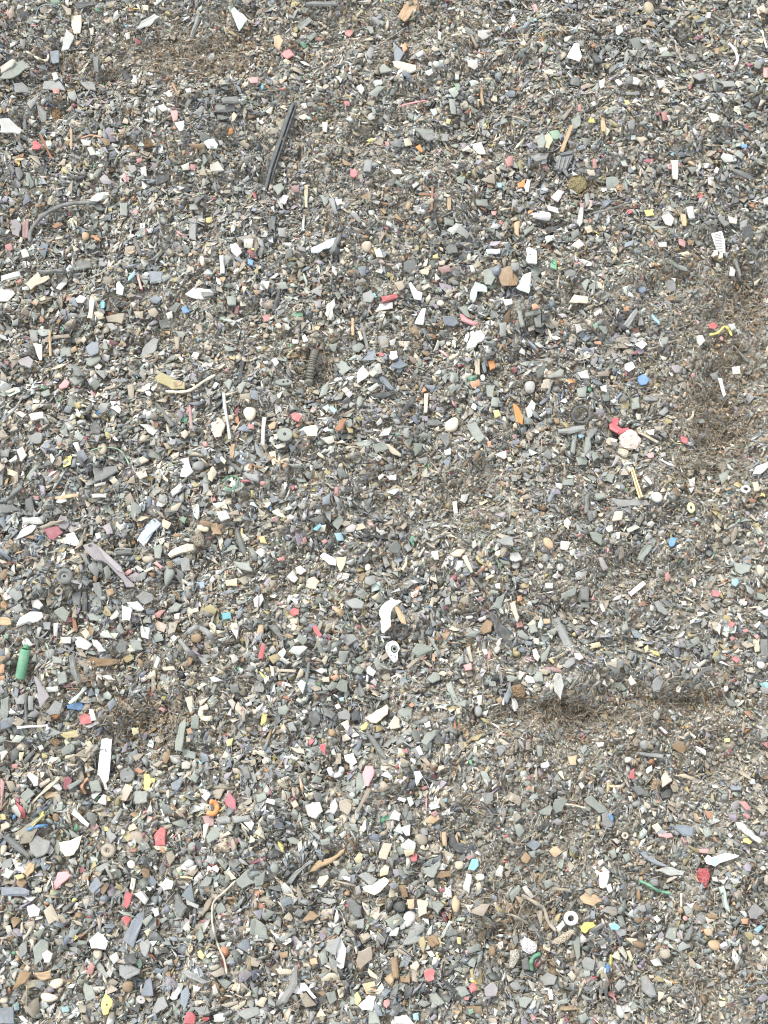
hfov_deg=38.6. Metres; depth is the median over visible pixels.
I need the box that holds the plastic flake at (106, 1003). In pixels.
[101,992,112,1014]
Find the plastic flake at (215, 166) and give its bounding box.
[210,161,224,171]
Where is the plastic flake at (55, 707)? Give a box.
[46,700,62,714]
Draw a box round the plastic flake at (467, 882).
[463,873,471,894]
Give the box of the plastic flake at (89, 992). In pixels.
[83,983,94,1001]
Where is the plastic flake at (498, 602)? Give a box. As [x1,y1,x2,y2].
[492,593,504,608]
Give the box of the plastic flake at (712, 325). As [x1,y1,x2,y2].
[708,322,716,328]
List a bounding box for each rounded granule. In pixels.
[0,845,7,854]
[0,997,7,1003]
[41,993,57,1001]
[45,648,54,659]
[47,845,53,854]
[50,978,63,988]
[53,813,59,821]
[82,232,88,240]
[93,949,102,959]
[98,443,106,454]
[122,981,133,992]
[127,860,134,868]
[142,556,154,563]
[164,565,174,585]
[166,790,169,798]
[183,859,194,867]
[188,842,195,850]
[191,633,201,642]
[192,461,205,471]
[197,525,208,531]
[200,256,204,265]
[243,406,255,420]
[258,987,262,994]
[270,863,278,872]
[328,729,334,735]
[356,396,362,406]
[361,241,371,252]
[365,564,370,570]
[393,900,405,912]
[402,911,415,926]
[415,834,427,844]
[433,61,438,67]
[437,300,443,305]
[444,417,458,432]
[452,895,459,912]
[455,861,463,869]
[474,706,481,716]
[475,874,484,880]
[489,945,494,955]
[494,646,500,653]
[511,561,519,568]
[524,381,534,393]
[540,762,549,768]
[542,553,548,561]
[543,538,552,548]
[556,563,563,570]
[597,787,603,794]
[616,1005,624,1018]
[624,757,630,762]
[632,801,640,806]
[632,941,645,947]
[636,889,640,900]
[640,740,647,748]
[643,1,653,14]
[649,878,657,885]
[651,492,662,502]
[659,949,669,958]
[667,814,672,821]
[704,928,712,935]
[708,939,719,949]
[751,940,758,945]
[756,565,764,575]
[756,661,764,668]
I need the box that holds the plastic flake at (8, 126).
[0,118,21,134]
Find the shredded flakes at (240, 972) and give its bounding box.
[0,0,767,1023]
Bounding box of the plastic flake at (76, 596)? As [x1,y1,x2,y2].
[72,591,81,604]
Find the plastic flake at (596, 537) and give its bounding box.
[589,532,602,545]
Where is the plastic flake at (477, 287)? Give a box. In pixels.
[470,282,486,299]
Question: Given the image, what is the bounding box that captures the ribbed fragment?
[711,231,725,258]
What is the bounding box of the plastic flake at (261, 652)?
[258,642,264,658]
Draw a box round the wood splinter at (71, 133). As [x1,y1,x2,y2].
[70,123,72,148]
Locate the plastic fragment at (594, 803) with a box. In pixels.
[585,795,608,812]
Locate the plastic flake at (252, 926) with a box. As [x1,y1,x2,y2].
[250,918,257,935]
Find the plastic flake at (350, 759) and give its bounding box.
[344,753,356,765]
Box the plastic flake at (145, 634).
[140,626,149,638]
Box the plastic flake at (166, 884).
[160,878,173,889]
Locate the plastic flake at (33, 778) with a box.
[27,772,38,785]
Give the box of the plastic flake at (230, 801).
[224,791,236,810]
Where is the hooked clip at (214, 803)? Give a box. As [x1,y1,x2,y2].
[206,799,219,815]
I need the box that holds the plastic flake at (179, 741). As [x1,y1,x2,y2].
[175,719,185,750]
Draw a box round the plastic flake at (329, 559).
[320,553,335,565]
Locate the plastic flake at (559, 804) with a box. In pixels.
[553,797,567,813]
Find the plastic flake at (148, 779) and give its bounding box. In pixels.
[143,774,155,790]
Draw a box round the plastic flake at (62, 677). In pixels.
[57,671,66,684]
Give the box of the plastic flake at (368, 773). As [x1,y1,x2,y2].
[362,766,374,785]
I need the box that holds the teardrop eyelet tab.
[385,641,399,662]
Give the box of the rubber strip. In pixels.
[260,102,296,199]
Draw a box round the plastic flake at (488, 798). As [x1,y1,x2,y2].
[481,792,492,804]
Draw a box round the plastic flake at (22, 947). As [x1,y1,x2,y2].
[18,939,26,958]
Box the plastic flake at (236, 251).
[230,243,241,256]
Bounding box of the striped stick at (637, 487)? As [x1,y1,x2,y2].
[630,467,642,497]
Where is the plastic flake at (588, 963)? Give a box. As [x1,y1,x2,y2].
[581,957,594,970]
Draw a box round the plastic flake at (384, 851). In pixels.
[378,843,391,859]
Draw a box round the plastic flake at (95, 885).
[88,876,102,892]
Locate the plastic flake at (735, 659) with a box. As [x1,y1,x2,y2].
[732,656,739,662]
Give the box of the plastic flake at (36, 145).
[32,140,41,149]
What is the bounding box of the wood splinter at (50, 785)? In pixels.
[30,776,59,803]
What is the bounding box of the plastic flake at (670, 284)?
[664,277,675,291]
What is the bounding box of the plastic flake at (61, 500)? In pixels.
[56,491,66,502]
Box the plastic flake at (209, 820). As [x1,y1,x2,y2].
[202,816,213,825]
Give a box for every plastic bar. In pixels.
[0,464,3,486]
[1,271,20,282]
[1,836,29,859]
[1,887,29,895]
[4,483,22,503]
[22,103,26,130]
[22,517,43,524]
[23,818,37,827]
[24,497,34,512]
[24,694,27,723]
[26,461,41,481]
[30,813,45,826]
[36,268,63,273]
[38,519,65,528]
[67,779,81,789]
[82,592,87,610]
[111,808,123,824]
[114,549,131,555]
[121,62,131,82]
[135,891,148,903]
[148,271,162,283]
[154,402,174,426]
[168,543,194,557]
[174,336,180,350]
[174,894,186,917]
[190,7,200,38]
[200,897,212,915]
[214,105,234,112]
[217,817,230,824]
[222,96,238,103]
[228,459,243,473]
[232,815,249,822]
[236,348,245,382]
[242,472,258,481]
[267,624,284,640]
[272,289,280,312]
[276,965,298,1005]
[300,983,316,998]
[304,662,309,683]
[306,1,337,6]
[329,234,341,254]
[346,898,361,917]
[360,323,369,350]
[366,734,388,759]
[368,391,395,399]
[379,375,394,390]
[381,294,398,302]
[391,957,399,978]
[396,396,415,417]
[403,803,408,818]
[427,636,440,654]
[440,920,453,937]
[443,961,458,975]
[448,831,475,854]
[460,314,476,325]
[471,577,483,588]
[508,885,520,902]
[510,602,518,621]
[516,303,524,326]
[524,310,540,316]
[527,339,536,351]
[541,379,550,388]
[543,667,563,672]
[546,380,553,393]
[551,617,574,649]
[558,425,584,433]
[570,433,577,454]
[579,586,588,600]
[583,436,590,456]
[584,492,589,513]
[585,427,597,437]
[590,53,605,63]
[594,493,605,500]
[603,449,610,459]
[623,308,637,327]
[630,786,649,796]
[639,752,663,758]
[640,851,668,866]
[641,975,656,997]
[651,313,659,324]
[658,727,667,733]
[665,257,687,271]
[671,63,678,74]
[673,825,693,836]
[683,554,686,568]
[683,923,693,940]
[696,746,705,754]
[700,666,712,672]
[718,886,729,912]
[733,258,740,277]
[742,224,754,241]
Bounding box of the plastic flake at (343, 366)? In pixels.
[335,360,351,376]
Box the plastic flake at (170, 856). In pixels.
[165,850,175,865]
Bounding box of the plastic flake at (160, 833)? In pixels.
[154,827,165,845]
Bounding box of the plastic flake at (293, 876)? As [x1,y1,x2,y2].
[287,860,313,883]
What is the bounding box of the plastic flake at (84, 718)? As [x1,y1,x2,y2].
[79,713,91,724]
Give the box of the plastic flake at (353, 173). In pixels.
[350,169,357,177]
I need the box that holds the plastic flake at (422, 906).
[417,899,427,916]
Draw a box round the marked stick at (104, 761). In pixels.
[97,738,111,789]
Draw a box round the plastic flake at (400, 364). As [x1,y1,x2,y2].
[390,359,407,368]
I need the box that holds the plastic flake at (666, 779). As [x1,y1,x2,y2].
[661,771,672,786]
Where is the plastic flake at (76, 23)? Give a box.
[71,15,81,33]
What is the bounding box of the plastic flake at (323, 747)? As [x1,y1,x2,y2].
[320,744,325,753]
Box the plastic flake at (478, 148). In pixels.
[473,142,484,154]
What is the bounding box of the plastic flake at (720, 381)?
[717,378,725,396]
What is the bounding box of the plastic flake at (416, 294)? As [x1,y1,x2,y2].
[408,282,421,300]
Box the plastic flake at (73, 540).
[63,532,78,545]
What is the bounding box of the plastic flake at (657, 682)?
[652,676,663,691]
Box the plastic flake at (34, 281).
[26,273,49,289]
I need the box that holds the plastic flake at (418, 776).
[414,771,422,785]
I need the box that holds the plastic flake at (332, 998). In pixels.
[325,990,336,1004]
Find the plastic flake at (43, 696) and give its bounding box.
[34,676,49,706]
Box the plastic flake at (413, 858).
[410,853,417,861]
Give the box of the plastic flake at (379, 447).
[372,442,387,453]
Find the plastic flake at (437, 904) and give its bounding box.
[431,899,444,913]
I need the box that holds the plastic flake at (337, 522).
[332,515,343,530]
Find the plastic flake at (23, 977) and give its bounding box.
[12,971,30,989]
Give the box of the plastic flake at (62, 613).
[54,606,69,621]
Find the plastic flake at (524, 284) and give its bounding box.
[516,272,531,293]
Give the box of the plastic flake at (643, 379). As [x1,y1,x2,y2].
[637,374,648,384]
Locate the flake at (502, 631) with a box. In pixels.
[489,611,512,650]
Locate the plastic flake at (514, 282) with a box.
[509,272,518,285]
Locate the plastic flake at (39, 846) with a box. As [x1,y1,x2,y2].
[29,835,50,857]
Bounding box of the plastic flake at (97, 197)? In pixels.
[89,192,108,201]
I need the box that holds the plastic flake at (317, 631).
[312,625,321,636]
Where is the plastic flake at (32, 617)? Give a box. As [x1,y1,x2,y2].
[17,612,42,625]
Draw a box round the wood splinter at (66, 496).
[44,493,77,499]
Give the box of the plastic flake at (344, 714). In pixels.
[338,709,349,719]
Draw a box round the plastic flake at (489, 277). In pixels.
[483,269,495,284]
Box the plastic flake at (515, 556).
[510,552,522,561]
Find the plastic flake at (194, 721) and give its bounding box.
[191,715,198,728]
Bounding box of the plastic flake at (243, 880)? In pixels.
[235,869,257,888]
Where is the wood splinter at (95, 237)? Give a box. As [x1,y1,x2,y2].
[90,235,100,240]
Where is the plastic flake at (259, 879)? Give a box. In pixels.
[255,871,264,886]
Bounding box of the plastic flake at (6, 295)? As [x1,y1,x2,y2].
[0,289,14,301]
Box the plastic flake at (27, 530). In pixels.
[16,524,35,538]
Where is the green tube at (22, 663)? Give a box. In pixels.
[15,644,29,679]
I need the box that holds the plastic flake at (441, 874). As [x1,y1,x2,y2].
[435,870,452,878]
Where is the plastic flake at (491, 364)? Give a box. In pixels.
[488,360,494,369]
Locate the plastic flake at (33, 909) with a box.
[27,904,39,916]
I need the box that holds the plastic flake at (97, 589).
[93,582,104,604]
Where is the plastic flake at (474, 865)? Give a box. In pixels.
[468,859,478,870]
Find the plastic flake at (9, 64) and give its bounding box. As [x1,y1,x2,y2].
[0,59,15,72]
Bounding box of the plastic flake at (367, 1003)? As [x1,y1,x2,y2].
[358,995,375,1010]
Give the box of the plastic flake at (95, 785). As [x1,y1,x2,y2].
[89,780,101,791]
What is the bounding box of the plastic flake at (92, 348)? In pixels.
[86,342,98,355]
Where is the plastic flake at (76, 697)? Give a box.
[68,685,86,703]
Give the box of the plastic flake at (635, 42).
[629,37,641,48]
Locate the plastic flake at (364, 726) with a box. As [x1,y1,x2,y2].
[360,722,367,729]
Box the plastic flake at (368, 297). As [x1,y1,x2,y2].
[362,290,374,302]
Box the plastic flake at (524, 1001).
[518,996,532,1007]
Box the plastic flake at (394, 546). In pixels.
[388,541,400,553]
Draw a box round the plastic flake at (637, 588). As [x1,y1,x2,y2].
[628,581,645,595]
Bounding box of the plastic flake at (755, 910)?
[748,903,764,918]
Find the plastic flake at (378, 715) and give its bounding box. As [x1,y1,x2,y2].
[365,704,388,722]
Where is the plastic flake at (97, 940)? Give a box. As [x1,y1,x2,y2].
[89,932,107,949]
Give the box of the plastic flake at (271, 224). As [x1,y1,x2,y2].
[267,216,275,230]
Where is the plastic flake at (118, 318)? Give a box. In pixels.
[106,313,124,323]
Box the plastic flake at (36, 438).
[28,432,42,443]
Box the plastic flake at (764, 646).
[760,639,767,655]
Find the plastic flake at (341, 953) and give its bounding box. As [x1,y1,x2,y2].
[336,939,345,968]
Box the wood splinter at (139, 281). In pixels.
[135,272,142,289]
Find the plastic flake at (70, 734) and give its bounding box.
[60,730,78,738]
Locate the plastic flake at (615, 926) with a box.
[608,922,619,929]
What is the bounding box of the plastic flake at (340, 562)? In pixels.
[336,556,346,571]
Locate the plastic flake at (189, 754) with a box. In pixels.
[182,749,195,758]
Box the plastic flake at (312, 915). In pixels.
[302,911,320,921]
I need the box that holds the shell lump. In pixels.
[618,429,640,449]
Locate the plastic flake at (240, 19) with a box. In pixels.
[231,7,247,30]
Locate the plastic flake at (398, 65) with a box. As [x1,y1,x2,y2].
[392,61,415,72]
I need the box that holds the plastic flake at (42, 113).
[36,103,46,122]
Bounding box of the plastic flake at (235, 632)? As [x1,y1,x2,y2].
[231,626,238,638]
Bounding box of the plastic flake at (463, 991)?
[455,986,469,996]
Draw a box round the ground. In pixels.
[0,0,767,1023]
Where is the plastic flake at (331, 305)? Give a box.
[325,298,335,317]
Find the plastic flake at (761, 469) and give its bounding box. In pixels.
[752,462,767,474]
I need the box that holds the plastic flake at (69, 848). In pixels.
[59,836,81,856]
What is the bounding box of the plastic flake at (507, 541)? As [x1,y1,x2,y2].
[496,536,513,545]
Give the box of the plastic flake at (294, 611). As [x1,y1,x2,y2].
[289,608,298,616]
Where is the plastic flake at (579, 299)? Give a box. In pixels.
[569,295,587,303]
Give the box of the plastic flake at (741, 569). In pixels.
[734,562,751,574]
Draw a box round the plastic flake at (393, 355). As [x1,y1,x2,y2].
[389,351,397,359]
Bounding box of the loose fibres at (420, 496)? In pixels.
[0,0,767,1023]
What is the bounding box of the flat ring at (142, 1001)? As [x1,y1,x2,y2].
[136,996,145,1003]
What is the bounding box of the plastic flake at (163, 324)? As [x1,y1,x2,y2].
[159,319,169,329]
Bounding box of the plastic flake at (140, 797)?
[134,791,147,803]
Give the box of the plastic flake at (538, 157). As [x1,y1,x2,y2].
[530,153,548,161]
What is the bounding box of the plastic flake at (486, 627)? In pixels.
[479,620,492,633]
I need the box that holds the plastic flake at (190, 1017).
[183,1012,195,1023]
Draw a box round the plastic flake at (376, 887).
[362,877,388,894]
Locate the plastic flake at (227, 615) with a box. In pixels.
[221,612,231,619]
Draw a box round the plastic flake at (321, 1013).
[315,1007,325,1017]
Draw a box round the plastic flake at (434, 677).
[427,672,440,682]
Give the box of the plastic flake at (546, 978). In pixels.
[540,972,556,985]
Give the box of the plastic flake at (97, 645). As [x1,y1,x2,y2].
[92,639,105,652]
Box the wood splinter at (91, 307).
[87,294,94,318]
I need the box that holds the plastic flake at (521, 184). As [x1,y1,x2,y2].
[517,179,525,187]
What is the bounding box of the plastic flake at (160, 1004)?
[152,996,167,1013]
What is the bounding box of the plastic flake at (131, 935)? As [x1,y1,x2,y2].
[123,912,143,947]
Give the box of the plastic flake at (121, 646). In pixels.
[115,639,127,653]
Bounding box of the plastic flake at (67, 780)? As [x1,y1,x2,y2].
[63,776,71,788]
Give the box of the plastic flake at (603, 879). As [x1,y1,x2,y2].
[599,872,608,887]
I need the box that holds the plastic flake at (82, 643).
[75,637,91,649]
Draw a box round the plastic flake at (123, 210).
[119,203,127,215]
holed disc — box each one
[120,768,134,782]
[275,379,291,385]
[277,428,291,441]
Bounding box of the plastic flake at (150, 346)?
[141,338,158,359]
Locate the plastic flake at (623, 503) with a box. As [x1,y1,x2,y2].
[611,499,650,506]
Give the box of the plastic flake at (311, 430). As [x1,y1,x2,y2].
[304,425,317,435]
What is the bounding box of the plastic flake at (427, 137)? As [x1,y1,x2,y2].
[417,133,436,141]
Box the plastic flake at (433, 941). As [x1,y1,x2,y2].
[427,935,439,946]
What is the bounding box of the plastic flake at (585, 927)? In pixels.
[580,922,595,932]
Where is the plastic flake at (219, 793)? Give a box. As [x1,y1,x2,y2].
[211,788,224,799]
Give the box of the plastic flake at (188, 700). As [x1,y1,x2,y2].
[185,696,192,713]
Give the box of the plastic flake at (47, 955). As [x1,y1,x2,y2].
[42,950,52,962]
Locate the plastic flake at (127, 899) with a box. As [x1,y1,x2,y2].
[123,891,132,908]
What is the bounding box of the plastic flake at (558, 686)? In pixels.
[553,673,563,699]
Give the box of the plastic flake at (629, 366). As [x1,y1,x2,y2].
[624,361,634,371]
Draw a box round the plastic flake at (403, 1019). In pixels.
[394,1015,413,1023]
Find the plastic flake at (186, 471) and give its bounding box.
[180,464,192,477]
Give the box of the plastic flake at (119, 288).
[116,281,123,294]
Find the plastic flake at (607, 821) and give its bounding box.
[602,812,613,827]
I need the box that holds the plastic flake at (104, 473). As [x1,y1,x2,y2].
[92,466,117,481]
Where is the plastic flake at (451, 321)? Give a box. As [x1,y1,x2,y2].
[443,315,458,326]
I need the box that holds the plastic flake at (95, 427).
[87,420,101,434]
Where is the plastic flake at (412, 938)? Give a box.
[403,929,420,944]
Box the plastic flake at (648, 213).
[644,209,653,216]
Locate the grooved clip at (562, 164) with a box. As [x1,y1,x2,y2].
[555,150,572,176]
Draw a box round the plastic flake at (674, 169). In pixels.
[670,160,677,179]
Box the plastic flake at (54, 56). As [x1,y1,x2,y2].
[50,50,59,63]
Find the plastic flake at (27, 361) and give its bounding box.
[18,356,33,367]
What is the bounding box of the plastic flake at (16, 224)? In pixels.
[10,219,20,236]
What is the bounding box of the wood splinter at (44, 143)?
[39,133,52,158]
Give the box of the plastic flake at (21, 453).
[17,446,26,461]
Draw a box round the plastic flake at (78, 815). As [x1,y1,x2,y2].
[72,809,88,826]
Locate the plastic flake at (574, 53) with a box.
[567,43,581,61]
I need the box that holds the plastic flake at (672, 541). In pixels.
[668,537,676,546]
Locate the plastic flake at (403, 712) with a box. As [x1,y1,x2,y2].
[398,708,412,717]
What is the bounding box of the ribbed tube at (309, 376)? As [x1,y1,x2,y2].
[304,349,318,386]
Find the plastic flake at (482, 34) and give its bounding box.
[478,30,492,39]
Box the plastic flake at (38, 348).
[33,343,42,360]
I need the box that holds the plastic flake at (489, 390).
[486,385,494,397]
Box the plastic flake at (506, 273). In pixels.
[498,266,512,286]
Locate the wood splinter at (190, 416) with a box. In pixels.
[188,407,192,429]
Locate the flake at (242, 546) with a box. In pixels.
[235,528,247,556]
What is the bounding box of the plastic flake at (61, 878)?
[52,871,70,889]
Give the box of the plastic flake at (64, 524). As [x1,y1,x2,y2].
[58,515,69,529]
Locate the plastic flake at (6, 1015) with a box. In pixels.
[0,1007,13,1023]
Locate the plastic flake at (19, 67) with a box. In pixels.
[1,60,29,78]
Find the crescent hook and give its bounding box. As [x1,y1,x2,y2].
[379,598,401,632]
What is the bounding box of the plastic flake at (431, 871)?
[422,860,440,877]
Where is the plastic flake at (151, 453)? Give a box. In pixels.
[146,449,160,459]
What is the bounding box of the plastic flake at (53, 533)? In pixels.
[44,526,62,540]
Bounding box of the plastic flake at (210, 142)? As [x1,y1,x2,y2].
[204,139,217,148]
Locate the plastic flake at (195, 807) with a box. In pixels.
[189,803,209,813]
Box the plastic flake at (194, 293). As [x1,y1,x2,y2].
[185,287,211,299]
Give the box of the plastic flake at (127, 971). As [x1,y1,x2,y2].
[119,964,140,979]
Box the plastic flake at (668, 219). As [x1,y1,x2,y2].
[661,213,673,225]
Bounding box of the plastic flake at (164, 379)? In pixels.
[155,372,184,388]
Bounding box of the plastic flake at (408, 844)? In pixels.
[401,839,415,849]
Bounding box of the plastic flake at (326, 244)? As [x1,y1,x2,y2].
[311,238,334,252]
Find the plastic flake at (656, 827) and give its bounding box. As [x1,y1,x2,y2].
[652,823,660,832]
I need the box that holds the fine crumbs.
[0,0,767,1023]
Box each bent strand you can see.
[7,397,22,416]
[26,51,48,61]
[26,824,47,830]
[28,201,97,242]
[36,4,61,19]
[80,777,88,793]
[81,134,100,138]
[90,447,129,464]
[166,375,214,392]
[178,638,194,655]
[187,624,212,639]
[198,704,212,721]
[211,880,235,973]
[222,475,238,489]
[327,767,344,777]
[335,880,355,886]
[400,100,426,106]
[404,352,432,379]
[509,913,527,922]
[511,115,529,122]
[521,894,556,931]
[529,952,540,970]
[565,804,586,808]
[590,201,630,214]
[639,880,670,893]
[709,326,731,335]
[711,14,729,27]
[728,43,738,65]
[761,30,767,48]
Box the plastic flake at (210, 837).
[206,827,222,843]
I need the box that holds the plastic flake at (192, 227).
[188,218,196,240]
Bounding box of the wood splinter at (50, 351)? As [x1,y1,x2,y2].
[49,330,51,355]
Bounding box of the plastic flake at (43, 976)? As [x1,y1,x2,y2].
[34,970,51,980]
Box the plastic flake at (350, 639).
[342,634,357,645]
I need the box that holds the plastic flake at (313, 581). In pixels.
[306,576,319,589]
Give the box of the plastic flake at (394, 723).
[389,715,400,728]
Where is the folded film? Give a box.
[704,853,738,865]
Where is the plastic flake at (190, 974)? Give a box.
[182,970,209,983]
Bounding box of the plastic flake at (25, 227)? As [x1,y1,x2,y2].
[22,220,28,238]
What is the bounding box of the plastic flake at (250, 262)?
[247,258,253,265]
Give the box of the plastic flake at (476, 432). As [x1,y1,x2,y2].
[466,422,484,442]
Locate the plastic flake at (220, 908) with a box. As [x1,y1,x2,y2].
[215,901,225,914]
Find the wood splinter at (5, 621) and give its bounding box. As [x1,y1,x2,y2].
[0,617,10,624]
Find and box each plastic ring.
[563,911,577,925]
[621,832,628,838]
[687,502,694,512]
[740,485,750,492]
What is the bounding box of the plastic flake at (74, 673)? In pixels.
[69,653,80,681]
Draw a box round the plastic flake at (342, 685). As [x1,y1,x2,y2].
[336,679,348,692]
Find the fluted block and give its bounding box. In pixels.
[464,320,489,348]
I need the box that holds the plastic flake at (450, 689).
[446,681,465,706]
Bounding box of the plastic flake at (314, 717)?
[309,710,320,725]
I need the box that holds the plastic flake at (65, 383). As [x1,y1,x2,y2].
[59,379,69,389]
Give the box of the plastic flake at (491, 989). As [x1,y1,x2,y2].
[484,982,497,996]
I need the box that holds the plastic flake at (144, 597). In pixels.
[136,591,152,604]
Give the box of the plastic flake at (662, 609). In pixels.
[653,600,668,614]
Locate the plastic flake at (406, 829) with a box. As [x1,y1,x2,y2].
[401,824,410,835]
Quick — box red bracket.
[609,418,628,434]
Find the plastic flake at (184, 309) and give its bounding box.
[181,306,189,313]
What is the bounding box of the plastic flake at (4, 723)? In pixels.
[0,716,12,729]
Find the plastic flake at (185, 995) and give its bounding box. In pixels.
[180,985,189,1009]
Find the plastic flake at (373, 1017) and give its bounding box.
[368,1010,380,1023]
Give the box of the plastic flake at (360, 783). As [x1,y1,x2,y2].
[355,772,365,791]
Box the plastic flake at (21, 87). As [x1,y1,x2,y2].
[13,82,30,93]
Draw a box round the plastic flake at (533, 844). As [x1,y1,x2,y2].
[525,839,540,850]
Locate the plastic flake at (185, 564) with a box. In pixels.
[179,558,189,571]
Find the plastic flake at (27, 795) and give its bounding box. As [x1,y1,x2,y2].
[20,787,34,802]
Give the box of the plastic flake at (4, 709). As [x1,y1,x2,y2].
[0,696,9,718]
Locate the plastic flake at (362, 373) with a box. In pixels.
[357,366,368,383]
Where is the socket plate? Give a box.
[526,247,536,264]
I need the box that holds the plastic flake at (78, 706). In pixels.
[67,702,83,709]
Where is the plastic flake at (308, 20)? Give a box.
[297,17,312,31]
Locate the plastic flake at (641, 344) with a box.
[635,340,646,348]
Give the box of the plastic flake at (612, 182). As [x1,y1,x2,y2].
[606,177,619,188]
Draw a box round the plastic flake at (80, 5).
[72,1,93,9]
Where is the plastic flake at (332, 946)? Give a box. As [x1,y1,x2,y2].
[325,937,340,955]
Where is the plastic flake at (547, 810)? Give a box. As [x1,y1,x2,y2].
[538,805,552,815]
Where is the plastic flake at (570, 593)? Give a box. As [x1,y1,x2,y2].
[561,587,575,598]
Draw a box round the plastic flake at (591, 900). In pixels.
[580,892,600,905]
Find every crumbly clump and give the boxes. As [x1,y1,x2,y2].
[49,739,61,746]
[51,108,61,122]
[130,145,137,152]
[143,139,152,148]
[190,533,204,546]
[509,949,519,967]
[511,684,525,698]
[520,936,536,953]
[552,929,573,943]
[566,175,586,192]
[616,448,628,457]
[697,868,709,887]
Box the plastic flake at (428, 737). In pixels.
[421,730,436,744]
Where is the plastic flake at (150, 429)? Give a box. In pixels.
[140,424,157,435]
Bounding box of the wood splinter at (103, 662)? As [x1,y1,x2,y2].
[86,657,118,667]
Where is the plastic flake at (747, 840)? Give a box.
[742,834,751,843]
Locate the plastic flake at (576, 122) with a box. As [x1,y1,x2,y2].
[571,114,580,128]
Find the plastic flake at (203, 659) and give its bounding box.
[197,655,210,664]
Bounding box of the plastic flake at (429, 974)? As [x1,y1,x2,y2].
[424,969,434,981]
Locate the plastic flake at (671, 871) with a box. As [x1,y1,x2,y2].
[655,867,684,875]
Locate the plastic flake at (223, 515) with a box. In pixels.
[216,510,229,520]
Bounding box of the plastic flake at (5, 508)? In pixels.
[0,504,18,513]
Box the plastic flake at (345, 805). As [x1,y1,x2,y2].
[339,799,351,814]
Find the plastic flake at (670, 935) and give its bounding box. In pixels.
[665,927,676,940]
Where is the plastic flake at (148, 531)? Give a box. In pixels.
[137,518,161,545]
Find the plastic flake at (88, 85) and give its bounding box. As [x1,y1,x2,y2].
[79,80,95,90]
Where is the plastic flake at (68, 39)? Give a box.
[61,29,73,50]
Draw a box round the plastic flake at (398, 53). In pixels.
[392,41,403,60]
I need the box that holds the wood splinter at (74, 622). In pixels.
[71,611,77,631]
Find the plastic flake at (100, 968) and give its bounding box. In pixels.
[95,962,108,978]
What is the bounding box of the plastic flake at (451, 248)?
[445,241,457,254]
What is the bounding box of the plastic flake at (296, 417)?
[290,412,302,421]
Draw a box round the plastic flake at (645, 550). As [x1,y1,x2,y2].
[638,539,655,560]
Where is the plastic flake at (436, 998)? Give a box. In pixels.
[428,991,444,1005]
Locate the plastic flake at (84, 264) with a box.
[76,260,90,270]
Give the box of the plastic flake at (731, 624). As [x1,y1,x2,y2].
[728,621,734,627]
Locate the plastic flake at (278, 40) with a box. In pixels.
[273,35,282,50]
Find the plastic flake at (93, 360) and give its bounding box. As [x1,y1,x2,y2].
[86,353,100,366]
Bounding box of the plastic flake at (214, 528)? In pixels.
[210,522,221,534]
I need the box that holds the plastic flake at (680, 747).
[672,741,686,753]
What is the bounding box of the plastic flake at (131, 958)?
[124,952,136,963]
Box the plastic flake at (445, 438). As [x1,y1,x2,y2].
[438,432,449,446]
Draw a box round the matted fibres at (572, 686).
[26,8,767,989]
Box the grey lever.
[83,542,134,586]
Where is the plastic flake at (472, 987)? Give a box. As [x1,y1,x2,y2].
[469,982,476,992]
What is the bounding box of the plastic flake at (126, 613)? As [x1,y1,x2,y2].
[122,605,131,620]
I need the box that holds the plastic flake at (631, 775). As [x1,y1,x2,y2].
[629,769,634,778]
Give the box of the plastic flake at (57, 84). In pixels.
[43,80,65,90]
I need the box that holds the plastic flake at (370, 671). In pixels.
[366,666,375,675]
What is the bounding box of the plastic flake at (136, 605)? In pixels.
[127,601,143,610]
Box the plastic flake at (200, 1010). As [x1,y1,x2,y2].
[194,1006,209,1014]
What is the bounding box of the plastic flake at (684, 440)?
[680,435,687,443]
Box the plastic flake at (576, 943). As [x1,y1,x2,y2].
[573,936,579,961]
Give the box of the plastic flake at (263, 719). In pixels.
[260,712,267,724]
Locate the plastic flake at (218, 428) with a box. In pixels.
[211,417,224,436]
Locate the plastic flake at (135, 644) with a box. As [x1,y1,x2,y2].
[129,639,142,649]
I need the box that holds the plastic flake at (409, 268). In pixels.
[404,259,417,273]
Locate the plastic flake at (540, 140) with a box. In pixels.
[536,133,545,148]
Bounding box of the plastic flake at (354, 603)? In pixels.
[344,598,363,608]
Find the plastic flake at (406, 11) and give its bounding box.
[397,0,417,21]
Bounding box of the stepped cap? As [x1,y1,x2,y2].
[533,211,550,220]
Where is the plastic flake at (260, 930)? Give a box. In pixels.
[255,919,268,938]
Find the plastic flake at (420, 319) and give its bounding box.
[414,308,425,324]
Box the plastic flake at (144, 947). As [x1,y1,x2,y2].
[140,940,150,956]
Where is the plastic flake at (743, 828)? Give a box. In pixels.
[735,822,761,842]
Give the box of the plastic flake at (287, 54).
[281,49,293,59]
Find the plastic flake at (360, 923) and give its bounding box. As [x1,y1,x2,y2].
[353,918,364,927]
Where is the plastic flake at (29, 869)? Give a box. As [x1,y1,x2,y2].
[24,862,34,876]
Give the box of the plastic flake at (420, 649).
[412,643,432,655]
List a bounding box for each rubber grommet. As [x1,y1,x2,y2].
[55,587,62,594]
[56,568,72,583]
[101,843,115,857]
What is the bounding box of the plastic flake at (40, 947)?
[32,938,48,965]
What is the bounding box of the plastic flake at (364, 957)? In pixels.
[356,947,372,968]
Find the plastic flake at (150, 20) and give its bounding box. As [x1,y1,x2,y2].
[136,14,159,28]
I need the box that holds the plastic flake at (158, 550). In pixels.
[153,544,162,558]
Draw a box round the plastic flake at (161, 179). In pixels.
[156,175,169,185]
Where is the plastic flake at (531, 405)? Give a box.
[526,400,535,417]
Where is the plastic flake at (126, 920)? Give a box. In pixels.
[121,916,130,926]

